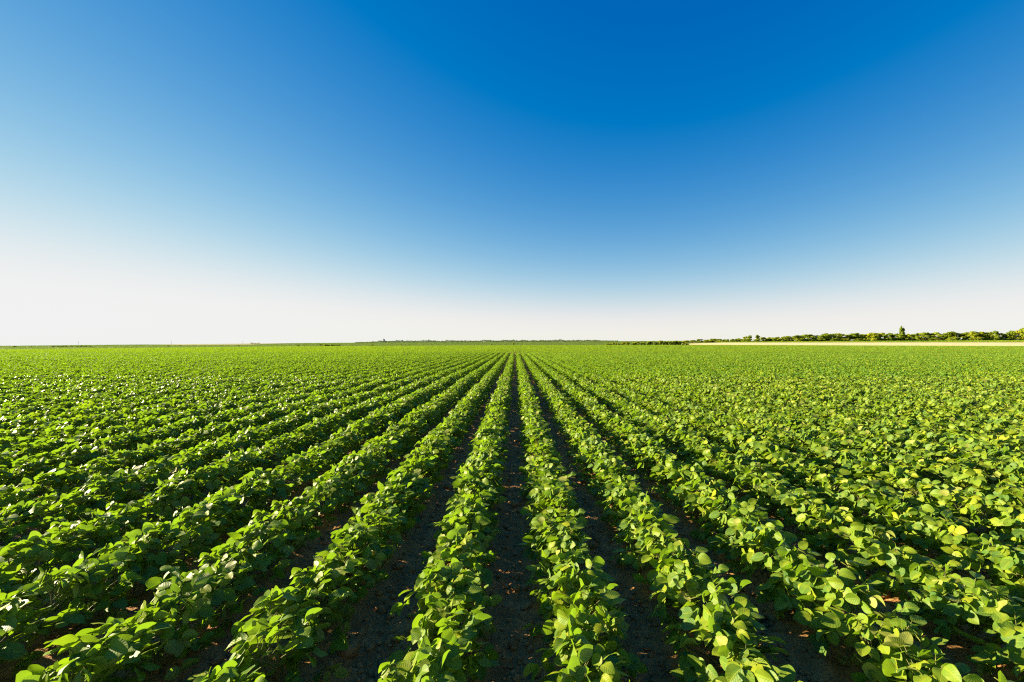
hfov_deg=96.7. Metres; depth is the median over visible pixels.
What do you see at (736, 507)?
soybean plant
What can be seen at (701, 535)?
soybean plant
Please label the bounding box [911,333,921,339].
deciduous tree
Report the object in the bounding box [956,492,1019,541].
soybean plant
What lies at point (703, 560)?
soybean plant
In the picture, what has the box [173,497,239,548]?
soybean plant
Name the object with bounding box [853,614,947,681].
soybean plant
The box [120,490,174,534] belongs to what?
soybean plant
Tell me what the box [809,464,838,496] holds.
soybean plant
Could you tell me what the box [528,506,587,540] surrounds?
soybean plant
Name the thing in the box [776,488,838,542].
soybean plant
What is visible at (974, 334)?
deciduous tree
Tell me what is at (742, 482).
soybean plant
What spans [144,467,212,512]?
soybean plant
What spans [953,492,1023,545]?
soybean plant
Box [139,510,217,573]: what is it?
soybean plant
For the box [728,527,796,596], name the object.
soybean plant
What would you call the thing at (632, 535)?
soybean plant
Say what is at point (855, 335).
deciduous tree
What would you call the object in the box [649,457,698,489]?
soybean plant
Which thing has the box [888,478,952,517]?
soybean plant
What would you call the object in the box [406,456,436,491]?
soybean plant
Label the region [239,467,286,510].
soybean plant
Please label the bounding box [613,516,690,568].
soybean plant
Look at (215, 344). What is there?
ploughed field
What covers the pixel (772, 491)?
soybean plant
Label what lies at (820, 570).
soybean plant
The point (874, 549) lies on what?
soybean plant
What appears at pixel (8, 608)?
soybean plant
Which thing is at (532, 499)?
soybean plant
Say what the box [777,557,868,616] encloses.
soybean plant
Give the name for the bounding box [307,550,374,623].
soybean plant
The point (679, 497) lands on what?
soybean plant
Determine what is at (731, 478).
soybean plant
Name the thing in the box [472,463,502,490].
soybean plant
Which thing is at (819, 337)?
deciduous tree
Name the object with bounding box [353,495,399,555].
soybean plant
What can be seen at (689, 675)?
soybean plant
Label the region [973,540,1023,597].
soybean plant
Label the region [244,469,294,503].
soybean plant
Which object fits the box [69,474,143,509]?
soybean plant
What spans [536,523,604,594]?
soybean plant
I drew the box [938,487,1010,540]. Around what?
soybean plant
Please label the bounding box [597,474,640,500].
soybean plant
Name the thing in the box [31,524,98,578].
soybean plant
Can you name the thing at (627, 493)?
soybean plant
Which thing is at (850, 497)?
soybean plant
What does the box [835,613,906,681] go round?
soybean plant
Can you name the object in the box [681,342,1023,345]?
stubble field
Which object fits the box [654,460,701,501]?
soybean plant
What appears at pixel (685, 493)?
soybean plant
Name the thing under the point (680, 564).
soybean plant
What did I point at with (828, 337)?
deciduous tree
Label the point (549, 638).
soybean plant
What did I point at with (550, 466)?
soybean plant
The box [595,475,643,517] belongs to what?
soybean plant
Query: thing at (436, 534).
soybean plant
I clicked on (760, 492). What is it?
soybean plant
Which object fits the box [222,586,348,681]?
soybean plant
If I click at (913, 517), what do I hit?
soybean plant
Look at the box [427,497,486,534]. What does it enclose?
soybean plant
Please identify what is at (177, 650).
soybean plant
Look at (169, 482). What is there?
soybean plant
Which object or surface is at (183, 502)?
soybean plant
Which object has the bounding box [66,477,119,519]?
soybean plant
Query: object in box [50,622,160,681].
soybean plant
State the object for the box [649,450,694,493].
soybean plant
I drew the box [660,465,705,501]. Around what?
soybean plant
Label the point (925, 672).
soybean plant
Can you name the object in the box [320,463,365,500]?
soybean plant
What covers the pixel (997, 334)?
deciduous tree
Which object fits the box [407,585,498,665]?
soybean plant
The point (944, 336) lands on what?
deciduous tree
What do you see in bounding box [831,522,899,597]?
soybean plant
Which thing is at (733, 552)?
soybean plant
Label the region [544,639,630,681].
soybean plant
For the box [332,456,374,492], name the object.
soybean plant
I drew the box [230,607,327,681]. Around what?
soybean plant
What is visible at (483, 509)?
soybean plant
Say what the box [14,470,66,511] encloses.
soybean plant
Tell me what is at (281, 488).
soybean plant
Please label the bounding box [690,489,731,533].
soybean plant
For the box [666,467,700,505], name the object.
soybean plant
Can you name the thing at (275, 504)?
soybean plant
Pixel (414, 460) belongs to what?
soybean plant
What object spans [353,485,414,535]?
soybean plant
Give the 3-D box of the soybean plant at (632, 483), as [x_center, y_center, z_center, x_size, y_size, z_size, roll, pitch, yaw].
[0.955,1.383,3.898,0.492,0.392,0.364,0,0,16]
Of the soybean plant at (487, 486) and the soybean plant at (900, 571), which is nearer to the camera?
the soybean plant at (900, 571)
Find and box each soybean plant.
[0,480,39,509]
[0,487,33,517]
[0,500,58,537]
[0,510,43,545]
[0,531,65,589]
[0,542,52,600]
[0,562,108,680]
[0,582,92,676]
[3,502,68,537]
[7,565,128,648]
[10,522,96,586]
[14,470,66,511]
[18,493,95,533]
[21,551,142,643]
[27,645,107,681]
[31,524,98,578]
[39,488,100,531]
[43,619,159,681]
[44,520,106,565]
[48,509,125,563]
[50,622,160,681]
[51,489,109,521]
[51,546,141,616]
[61,506,134,549]
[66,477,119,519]
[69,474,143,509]
[73,541,165,600]
[75,608,181,681]
[78,474,126,516]
[89,500,149,547]
[89,501,155,535]
[102,522,182,597]
[103,518,189,590]
[104,592,214,673]
[105,465,155,503]
[105,465,159,509]
[107,531,203,578]
[108,590,199,681]
[112,493,174,534]
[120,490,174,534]
[125,573,226,651]
[126,478,191,524]
[130,565,241,673]
[131,485,197,521]
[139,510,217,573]
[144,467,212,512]
[144,500,220,566]
[148,470,198,513]
[155,503,227,551]
[163,472,214,508]
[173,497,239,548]
[179,492,245,543]
[180,561,255,627]
[186,462,225,499]
[186,488,253,533]
[187,615,313,681]
[192,463,235,498]
[192,552,257,605]
[193,660,264,681]
[194,548,267,615]
[205,492,253,533]
[208,520,294,588]
[208,665,267,681]
[211,537,290,596]
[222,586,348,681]
[223,481,264,528]
[224,479,269,524]
[228,533,293,580]
[229,476,273,514]
[230,585,352,672]
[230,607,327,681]
[234,509,302,561]
[235,519,304,568]
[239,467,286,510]
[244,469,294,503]
[256,475,286,505]
[259,503,313,565]
[262,500,313,540]
[266,468,295,497]
[270,504,321,562]
[273,462,307,491]
[275,463,306,494]
[278,567,355,632]
[279,573,356,653]
[281,552,353,625]
[283,496,319,531]
[293,492,321,528]
[300,482,338,523]
[301,479,345,528]
[306,475,348,515]
[306,475,356,512]
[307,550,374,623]
[312,538,378,617]
[318,515,391,570]
[318,526,388,599]
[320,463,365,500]
[321,467,363,508]
[321,469,364,501]
[324,523,389,602]
[331,523,396,576]
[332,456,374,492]
[338,462,370,491]
[346,494,411,534]
[348,503,405,553]
[350,505,398,570]
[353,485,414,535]
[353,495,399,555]
[367,472,426,516]
[369,482,415,525]
[377,479,421,522]
[377,493,409,524]
[377,650,460,681]
[378,651,456,681]
[382,464,424,499]
[385,469,429,500]
[386,467,433,502]
[387,627,484,681]
[388,594,500,680]
[389,476,431,510]
[390,569,496,648]
[391,460,435,494]
[404,458,434,489]
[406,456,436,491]
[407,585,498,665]
[407,602,491,681]
[416,557,494,647]
[417,548,488,609]
[417,560,502,638]
[420,511,496,569]
[421,533,495,572]
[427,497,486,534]
[427,539,486,592]
[433,509,494,566]
[436,522,498,586]
[441,497,501,533]
[441,516,497,581]
[442,508,498,552]
[446,490,492,525]
[446,490,500,533]
[448,485,497,525]
[449,457,505,494]
[452,476,497,516]
[453,473,497,507]
[454,467,502,508]
[454,473,506,514]
[456,458,500,487]
[458,457,502,489]
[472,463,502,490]
[475,460,502,481]
[517,520,585,567]
[519,456,558,496]
[520,461,556,493]
[520,484,577,530]
[521,570,610,640]
[522,514,586,560]
[523,489,589,540]
[523,628,625,681]
[525,464,565,498]
[525,466,566,488]
[525,484,567,509]
[525,530,608,584]
[527,469,576,500]
[528,480,575,517]
[528,485,584,541]
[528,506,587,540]
[529,476,575,512]
[530,542,592,601]
[531,470,578,509]
[532,457,553,472]
[532,578,625,681]
[533,549,612,600]
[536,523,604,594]
[538,556,626,625]
[540,607,642,681]
[541,508,566,533]
[542,580,618,663]
[543,527,579,564]
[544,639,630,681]
[549,590,647,677]
[556,643,625,681]
[586,456,625,488]
[587,462,627,503]
[588,454,625,480]
[589,469,618,494]
[594,464,632,496]
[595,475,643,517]
[595,477,651,520]
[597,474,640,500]
[599,487,639,526]
[601,474,641,519]
[605,484,643,523]
[606,492,667,543]
[609,510,690,568]
[612,503,674,556]
[613,495,651,539]
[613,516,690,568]
[616,495,662,542]
[622,527,699,609]
[632,529,673,572]
[632,537,693,594]
[647,569,714,650]
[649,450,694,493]
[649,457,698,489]
[649,542,724,607]
[649,559,728,619]
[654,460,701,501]
[657,545,731,625]
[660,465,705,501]
[661,582,786,677]
[664,593,788,681]
[665,576,758,672]
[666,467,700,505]
[668,472,717,527]
[669,604,778,681]
[671,470,716,518]
[681,476,726,514]
[682,483,739,523]
[687,630,796,681]
[689,486,731,540]
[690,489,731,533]
[699,492,774,553]
[702,495,756,544]
[704,498,760,551]
[708,455,749,494]
[712,655,769,681]
[715,517,792,572]
[718,508,785,569]
[725,520,791,576]
[726,464,765,497]
[727,462,768,498]
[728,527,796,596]
[734,462,774,502]
[739,471,791,512]
[740,532,837,602]
[743,472,788,509]
[752,473,797,525]
[752,478,802,518]
[755,665,795,681]
[756,546,826,603]
[760,488,811,530]
[767,555,836,619]
[774,491,822,533]
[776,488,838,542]
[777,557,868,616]
[784,492,847,552]
[793,577,898,673]
[795,504,850,552]
[795,553,883,650]
[797,465,860,506]
[801,504,884,562]
[805,473,865,513]
[805,505,848,552]
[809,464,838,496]
[810,593,924,681]
[817,473,859,514]
[820,524,884,570]
[824,477,878,515]
[825,480,892,526]
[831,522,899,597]
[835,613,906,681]
[839,480,902,524]
[842,524,916,595]
[851,486,918,527]
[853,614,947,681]
[856,493,925,545]
[862,631,961,681]
[864,537,933,624]
[871,474,930,505]
[871,544,930,596]
[874,469,918,500]
[876,496,934,549]
[878,465,938,514]
[885,508,961,552]
[885,557,974,635]
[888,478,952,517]
[892,516,949,555]
[894,564,991,629]
[905,649,970,681]
[907,578,1003,653]
[908,478,975,519]
[910,509,989,555]
[912,519,992,577]
[913,487,966,527]
[927,489,993,535]
[933,577,1023,672]
[935,531,1022,580]
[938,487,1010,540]
[944,571,1022,671]
[950,670,1014,681]
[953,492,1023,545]
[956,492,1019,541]
[971,611,1023,679]
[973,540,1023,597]
[976,545,1023,597]
[981,480,1023,517]
[983,506,1023,548]
[985,483,1023,513]
[987,551,1023,600]
[999,508,1023,552]
[1010,487,1023,507]
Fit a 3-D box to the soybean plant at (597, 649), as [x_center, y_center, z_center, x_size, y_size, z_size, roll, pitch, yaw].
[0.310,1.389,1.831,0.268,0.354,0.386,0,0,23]
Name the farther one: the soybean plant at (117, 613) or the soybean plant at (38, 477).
the soybean plant at (38, 477)
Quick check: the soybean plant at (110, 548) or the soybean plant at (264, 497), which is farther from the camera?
the soybean plant at (264, 497)
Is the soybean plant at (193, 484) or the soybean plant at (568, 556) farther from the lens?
the soybean plant at (193, 484)
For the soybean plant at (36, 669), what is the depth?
1.75 m
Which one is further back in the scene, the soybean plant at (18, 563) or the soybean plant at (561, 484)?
the soybean plant at (561, 484)
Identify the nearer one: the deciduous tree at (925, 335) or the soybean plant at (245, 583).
the soybean plant at (245, 583)
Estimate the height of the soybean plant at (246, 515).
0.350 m
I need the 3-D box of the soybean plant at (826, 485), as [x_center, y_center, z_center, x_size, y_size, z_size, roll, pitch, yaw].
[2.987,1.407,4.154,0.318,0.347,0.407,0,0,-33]
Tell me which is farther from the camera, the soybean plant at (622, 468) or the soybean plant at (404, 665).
the soybean plant at (622, 468)
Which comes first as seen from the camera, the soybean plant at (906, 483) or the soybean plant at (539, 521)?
the soybean plant at (539, 521)
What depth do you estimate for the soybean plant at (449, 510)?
3.74 m
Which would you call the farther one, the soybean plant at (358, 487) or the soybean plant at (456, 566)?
the soybean plant at (358, 487)
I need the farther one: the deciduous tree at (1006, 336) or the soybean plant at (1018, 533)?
the deciduous tree at (1006, 336)
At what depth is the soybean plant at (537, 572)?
2.77 m
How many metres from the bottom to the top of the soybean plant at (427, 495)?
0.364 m
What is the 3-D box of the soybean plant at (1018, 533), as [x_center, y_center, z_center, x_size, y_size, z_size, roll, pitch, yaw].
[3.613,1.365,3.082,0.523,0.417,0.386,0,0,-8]
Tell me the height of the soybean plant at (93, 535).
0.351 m
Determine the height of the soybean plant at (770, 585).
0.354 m
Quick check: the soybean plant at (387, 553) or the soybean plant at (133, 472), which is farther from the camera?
the soybean plant at (133, 472)
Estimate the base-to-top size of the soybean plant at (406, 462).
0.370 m
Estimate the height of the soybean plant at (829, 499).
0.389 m
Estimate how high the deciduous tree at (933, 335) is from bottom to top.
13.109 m
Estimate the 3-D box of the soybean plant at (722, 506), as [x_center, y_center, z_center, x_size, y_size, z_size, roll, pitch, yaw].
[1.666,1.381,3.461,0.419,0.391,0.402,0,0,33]
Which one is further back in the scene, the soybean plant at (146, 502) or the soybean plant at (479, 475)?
the soybean plant at (479, 475)
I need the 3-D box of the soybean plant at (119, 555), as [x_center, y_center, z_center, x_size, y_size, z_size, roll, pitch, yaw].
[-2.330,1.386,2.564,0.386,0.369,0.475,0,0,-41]
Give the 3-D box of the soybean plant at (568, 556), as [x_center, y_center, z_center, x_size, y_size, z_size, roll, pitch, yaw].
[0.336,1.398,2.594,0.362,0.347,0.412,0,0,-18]
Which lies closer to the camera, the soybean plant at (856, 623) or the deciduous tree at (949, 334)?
the soybean plant at (856, 623)
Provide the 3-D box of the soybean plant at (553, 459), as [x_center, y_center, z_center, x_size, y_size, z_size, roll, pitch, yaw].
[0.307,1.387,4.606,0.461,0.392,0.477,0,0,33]
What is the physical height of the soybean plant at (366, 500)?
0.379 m
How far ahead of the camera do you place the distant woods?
1176.99 m
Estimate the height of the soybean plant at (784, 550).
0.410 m
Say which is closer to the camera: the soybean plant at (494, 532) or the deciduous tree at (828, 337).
the soybean plant at (494, 532)
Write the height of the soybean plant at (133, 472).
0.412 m
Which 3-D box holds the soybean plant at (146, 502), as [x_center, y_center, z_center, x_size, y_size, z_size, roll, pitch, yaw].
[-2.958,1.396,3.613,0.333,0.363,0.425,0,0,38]
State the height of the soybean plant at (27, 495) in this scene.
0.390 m
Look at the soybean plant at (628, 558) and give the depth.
2.86 m
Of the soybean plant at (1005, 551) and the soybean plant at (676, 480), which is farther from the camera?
the soybean plant at (676, 480)
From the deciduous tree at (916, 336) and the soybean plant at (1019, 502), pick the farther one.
the deciduous tree at (916, 336)
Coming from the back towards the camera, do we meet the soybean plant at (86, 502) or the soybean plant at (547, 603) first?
the soybean plant at (86, 502)
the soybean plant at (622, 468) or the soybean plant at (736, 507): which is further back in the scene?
the soybean plant at (622, 468)
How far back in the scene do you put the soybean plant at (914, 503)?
3.85 m
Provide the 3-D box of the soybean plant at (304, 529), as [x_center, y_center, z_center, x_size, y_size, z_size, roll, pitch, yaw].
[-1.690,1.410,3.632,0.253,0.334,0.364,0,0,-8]
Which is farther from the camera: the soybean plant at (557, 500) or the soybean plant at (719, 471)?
the soybean plant at (719, 471)
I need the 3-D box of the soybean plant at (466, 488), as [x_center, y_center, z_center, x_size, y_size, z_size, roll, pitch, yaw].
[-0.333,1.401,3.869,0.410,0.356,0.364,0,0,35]
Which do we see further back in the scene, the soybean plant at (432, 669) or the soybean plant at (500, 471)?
the soybean plant at (500, 471)
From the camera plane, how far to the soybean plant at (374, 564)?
2.81 m
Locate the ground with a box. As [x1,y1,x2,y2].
[0,349,1023,681]
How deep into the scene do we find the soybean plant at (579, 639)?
1.85 m
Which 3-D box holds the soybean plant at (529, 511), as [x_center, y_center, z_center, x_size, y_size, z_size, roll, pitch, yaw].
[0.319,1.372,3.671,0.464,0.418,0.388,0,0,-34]
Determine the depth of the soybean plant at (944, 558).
2.87 m
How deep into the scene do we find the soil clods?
2.54 m
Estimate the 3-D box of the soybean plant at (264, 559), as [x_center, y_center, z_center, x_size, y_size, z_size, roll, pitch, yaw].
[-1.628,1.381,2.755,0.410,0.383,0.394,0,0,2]
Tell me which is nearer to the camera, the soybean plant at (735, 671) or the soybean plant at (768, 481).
the soybean plant at (735, 671)
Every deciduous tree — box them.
[785,336,794,340]
[792,335,805,339]
[802,334,815,340]
[809,335,825,339]
[821,333,835,340]
[832,333,844,340]
[838,334,853,339]
[850,333,863,339]
[864,333,879,340]
[878,333,887,340]
[888,333,907,340]
[906,334,914,339]
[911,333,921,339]
[918,332,931,339]
[926,332,942,339]
[935,333,947,339]
[943,331,958,336]
[952,333,966,339]
[967,331,987,339]
[981,332,994,339]
[988,331,1003,337]
[1000,333,1013,339]
[1011,330,1023,337]
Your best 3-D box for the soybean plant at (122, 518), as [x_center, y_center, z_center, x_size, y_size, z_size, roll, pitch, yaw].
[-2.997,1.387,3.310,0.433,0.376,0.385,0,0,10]
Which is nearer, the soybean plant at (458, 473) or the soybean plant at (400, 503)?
the soybean plant at (400, 503)
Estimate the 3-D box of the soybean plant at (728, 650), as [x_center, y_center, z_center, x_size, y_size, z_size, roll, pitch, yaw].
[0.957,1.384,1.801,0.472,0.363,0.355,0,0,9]
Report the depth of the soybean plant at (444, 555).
2.61 m
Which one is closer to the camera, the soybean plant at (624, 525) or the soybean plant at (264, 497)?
the soybean plant at (624, 525)
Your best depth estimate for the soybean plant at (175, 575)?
2.36 m
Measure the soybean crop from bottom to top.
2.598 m
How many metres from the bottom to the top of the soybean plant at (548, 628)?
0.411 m
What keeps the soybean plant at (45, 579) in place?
on the ground
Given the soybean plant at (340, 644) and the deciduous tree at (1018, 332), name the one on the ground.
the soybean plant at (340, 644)
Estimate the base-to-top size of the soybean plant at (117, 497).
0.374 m
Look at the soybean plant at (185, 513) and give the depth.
3.18 m
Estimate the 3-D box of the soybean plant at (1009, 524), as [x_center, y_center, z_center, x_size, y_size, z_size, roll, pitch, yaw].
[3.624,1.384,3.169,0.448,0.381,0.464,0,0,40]
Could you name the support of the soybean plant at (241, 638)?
on the ground
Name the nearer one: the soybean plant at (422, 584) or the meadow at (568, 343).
the soybean plant at (422, 584)
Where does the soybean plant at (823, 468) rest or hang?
on the ground
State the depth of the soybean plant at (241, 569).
2.57 m
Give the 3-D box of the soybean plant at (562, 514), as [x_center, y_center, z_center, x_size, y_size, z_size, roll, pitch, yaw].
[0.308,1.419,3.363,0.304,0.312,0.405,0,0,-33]
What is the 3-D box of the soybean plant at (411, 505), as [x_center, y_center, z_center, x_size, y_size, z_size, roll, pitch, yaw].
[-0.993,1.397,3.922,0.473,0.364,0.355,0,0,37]
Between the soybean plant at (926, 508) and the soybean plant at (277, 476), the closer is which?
the soybean plant at (926, 508)
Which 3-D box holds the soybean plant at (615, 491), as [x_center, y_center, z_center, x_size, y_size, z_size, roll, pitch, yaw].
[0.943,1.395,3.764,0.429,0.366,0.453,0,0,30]
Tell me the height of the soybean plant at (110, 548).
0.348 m
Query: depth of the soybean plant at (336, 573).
2.48 m
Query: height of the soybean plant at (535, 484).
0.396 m
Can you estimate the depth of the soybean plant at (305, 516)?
3.34 m
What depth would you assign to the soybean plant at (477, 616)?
1.97 m
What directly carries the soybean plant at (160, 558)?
on the ground
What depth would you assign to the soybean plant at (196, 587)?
2.27 m
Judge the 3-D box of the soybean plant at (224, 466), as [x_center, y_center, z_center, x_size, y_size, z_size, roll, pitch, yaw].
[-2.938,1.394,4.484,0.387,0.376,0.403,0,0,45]
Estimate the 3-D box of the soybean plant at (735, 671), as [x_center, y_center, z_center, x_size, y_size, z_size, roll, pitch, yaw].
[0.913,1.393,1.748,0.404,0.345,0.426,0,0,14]
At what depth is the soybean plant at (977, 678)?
1.60 m
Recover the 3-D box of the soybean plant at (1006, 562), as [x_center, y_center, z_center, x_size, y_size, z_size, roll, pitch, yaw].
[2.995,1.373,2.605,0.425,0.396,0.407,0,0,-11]
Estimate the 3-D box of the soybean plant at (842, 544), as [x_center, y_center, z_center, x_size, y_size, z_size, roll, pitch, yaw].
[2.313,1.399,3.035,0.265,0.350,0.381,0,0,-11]
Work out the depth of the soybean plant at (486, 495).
3.67 m
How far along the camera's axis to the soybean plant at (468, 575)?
2.38 m
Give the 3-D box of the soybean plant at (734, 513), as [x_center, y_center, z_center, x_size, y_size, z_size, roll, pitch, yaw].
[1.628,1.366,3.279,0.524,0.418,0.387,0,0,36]
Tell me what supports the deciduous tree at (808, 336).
on the meadow at (568, 343)
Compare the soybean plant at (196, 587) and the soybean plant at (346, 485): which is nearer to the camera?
the soybean plant at (196, 587)
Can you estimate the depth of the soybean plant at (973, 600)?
2.34 m
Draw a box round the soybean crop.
[0,345,1023,681]
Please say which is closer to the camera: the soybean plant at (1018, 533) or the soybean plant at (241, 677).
the soybean plant at (241, 677)
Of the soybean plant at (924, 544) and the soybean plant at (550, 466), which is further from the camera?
the soybean plant at (550, 466)
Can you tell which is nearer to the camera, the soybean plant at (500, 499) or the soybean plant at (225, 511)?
the soybean plant at (225, 511)
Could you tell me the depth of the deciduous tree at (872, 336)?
642.70 m
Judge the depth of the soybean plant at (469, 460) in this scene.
4.67 m
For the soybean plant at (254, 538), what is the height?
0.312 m
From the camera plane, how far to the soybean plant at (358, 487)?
4.31 m
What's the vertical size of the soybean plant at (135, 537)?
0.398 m
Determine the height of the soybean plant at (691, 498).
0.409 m
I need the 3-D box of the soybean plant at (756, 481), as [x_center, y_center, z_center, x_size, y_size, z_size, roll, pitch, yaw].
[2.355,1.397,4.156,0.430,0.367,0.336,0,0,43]
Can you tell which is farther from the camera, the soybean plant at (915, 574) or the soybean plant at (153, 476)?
the soybean plant at (153, 476)
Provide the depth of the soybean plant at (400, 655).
2.07 m
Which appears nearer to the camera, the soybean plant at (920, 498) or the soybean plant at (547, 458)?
the soybean plant at (920, 498)
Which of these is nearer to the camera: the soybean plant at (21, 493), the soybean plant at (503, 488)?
the soybean plant at (21, 493)
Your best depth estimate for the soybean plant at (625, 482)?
4.03 m
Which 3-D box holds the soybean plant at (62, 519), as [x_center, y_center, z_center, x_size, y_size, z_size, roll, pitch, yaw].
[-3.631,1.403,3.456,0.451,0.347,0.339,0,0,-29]
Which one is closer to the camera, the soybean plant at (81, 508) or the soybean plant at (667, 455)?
the soybean plant at (81, 508)
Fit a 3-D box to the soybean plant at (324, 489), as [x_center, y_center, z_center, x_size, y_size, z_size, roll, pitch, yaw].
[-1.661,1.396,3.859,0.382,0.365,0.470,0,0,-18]
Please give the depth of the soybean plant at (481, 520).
3.14 m
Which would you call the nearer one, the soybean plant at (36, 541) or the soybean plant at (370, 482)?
the soybean plant at (36, 541)
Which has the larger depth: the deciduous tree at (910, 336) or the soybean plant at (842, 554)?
the deciduous tree at (910, 336)
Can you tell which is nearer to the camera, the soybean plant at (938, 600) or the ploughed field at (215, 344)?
the soybean plant at (938, 600)
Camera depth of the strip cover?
602.93 m
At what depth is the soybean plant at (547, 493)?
3.64 m
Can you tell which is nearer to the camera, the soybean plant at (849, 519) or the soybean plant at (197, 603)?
the soybean plant at (197, 603)
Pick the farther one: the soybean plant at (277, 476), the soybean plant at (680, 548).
the soybean plant at (277, 476)
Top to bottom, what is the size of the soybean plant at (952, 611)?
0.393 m
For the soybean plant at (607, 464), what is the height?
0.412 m
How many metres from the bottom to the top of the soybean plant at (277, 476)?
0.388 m
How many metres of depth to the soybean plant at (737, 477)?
4.52 m
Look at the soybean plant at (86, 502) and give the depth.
3.76 m
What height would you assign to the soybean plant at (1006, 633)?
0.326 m
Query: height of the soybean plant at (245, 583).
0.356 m
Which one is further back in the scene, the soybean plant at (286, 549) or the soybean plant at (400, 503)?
the soybean plant at (400, 503)
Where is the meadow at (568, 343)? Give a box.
[0,340,923,348]
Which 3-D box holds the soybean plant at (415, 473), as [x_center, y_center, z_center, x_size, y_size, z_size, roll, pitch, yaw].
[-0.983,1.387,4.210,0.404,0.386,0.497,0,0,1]
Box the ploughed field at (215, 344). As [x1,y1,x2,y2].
[146,343,279,344]
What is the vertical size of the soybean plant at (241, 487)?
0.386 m
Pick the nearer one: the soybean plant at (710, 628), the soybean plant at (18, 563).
the soybean plant at (710, 628)
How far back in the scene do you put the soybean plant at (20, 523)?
3.30 m
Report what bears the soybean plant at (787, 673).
on the ground
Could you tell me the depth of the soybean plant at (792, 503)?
3.48 m
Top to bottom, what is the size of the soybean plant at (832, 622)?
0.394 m
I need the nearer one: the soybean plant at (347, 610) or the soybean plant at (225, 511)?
the soybean plant at (347, 610)
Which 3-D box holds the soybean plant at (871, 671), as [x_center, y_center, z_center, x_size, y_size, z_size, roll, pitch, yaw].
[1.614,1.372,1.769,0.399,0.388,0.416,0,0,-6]
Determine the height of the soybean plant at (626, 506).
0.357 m
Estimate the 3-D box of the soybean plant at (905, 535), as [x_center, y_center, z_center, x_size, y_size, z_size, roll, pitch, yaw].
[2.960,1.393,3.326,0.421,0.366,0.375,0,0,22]
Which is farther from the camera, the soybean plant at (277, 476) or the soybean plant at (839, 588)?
the soybean plant at (277, 476)
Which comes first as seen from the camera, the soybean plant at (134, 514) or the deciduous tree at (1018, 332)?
the soybean plant at (134, 514)
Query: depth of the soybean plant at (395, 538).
3.23 m
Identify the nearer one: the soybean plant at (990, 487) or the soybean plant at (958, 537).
the soybean plant at (958, 537)
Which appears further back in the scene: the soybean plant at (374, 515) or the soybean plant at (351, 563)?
the soybean plant at (374, 515)
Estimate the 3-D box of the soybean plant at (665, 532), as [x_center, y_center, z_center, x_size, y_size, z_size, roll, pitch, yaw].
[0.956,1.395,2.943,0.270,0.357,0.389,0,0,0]
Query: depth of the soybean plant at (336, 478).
4.06 m
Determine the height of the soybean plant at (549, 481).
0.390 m
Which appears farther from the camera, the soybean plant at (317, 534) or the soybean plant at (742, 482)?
the soybean plant at (742, 482)
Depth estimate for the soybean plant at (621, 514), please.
3.57 m
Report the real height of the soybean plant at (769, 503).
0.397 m
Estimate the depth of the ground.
2.82 m
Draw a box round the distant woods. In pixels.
[355,339,617,342]
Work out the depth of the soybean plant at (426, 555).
2.86 m
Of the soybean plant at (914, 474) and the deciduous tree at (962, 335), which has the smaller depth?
the soybean plant at (914, 474)
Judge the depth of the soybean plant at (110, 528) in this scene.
3.19 m
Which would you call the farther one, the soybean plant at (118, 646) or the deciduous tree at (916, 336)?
the deciduous tree at (916, 336)
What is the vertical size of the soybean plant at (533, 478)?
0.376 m
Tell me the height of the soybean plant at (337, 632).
0.376 m
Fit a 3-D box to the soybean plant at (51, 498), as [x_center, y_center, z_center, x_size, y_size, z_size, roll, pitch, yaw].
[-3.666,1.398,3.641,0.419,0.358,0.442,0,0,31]
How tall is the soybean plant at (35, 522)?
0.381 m
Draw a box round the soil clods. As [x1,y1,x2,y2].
[11,394,1009,681]
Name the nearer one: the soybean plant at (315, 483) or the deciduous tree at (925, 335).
the soybean plant at (315, 483)
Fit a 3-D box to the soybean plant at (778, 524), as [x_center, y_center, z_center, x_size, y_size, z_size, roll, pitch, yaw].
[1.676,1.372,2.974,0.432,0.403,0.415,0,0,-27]
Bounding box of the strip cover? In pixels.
[718,340,1023,342]
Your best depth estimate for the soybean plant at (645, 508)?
3.42 m
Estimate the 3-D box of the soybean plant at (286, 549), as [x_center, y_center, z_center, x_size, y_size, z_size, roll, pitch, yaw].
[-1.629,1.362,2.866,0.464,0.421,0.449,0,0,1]
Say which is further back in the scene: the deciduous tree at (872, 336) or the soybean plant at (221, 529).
the deciduous tree at (872, 336)
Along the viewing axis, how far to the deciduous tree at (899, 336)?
641.29 m
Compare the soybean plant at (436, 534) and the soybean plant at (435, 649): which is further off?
the soybean plant at (436, 534)
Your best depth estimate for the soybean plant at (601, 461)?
4.77 m
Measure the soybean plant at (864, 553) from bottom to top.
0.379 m
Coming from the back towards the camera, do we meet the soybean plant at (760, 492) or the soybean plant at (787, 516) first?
the soybean plant at (760, 492)
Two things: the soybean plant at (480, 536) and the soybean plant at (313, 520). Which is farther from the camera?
the soybean plant at (313, 520)
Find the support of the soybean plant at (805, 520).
on the ground
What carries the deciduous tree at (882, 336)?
on the ground
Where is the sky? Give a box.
[0,0,1023,345]
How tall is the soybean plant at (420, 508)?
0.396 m
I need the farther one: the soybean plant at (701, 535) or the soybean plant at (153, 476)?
the soybean plant at (153, 476)
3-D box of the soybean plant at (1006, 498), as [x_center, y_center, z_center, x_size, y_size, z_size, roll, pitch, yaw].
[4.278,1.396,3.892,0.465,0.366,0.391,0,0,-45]
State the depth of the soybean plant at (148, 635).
1.98 m
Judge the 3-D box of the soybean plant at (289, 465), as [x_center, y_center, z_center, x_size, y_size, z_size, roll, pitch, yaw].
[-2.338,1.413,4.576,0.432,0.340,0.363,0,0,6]
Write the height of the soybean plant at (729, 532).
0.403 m

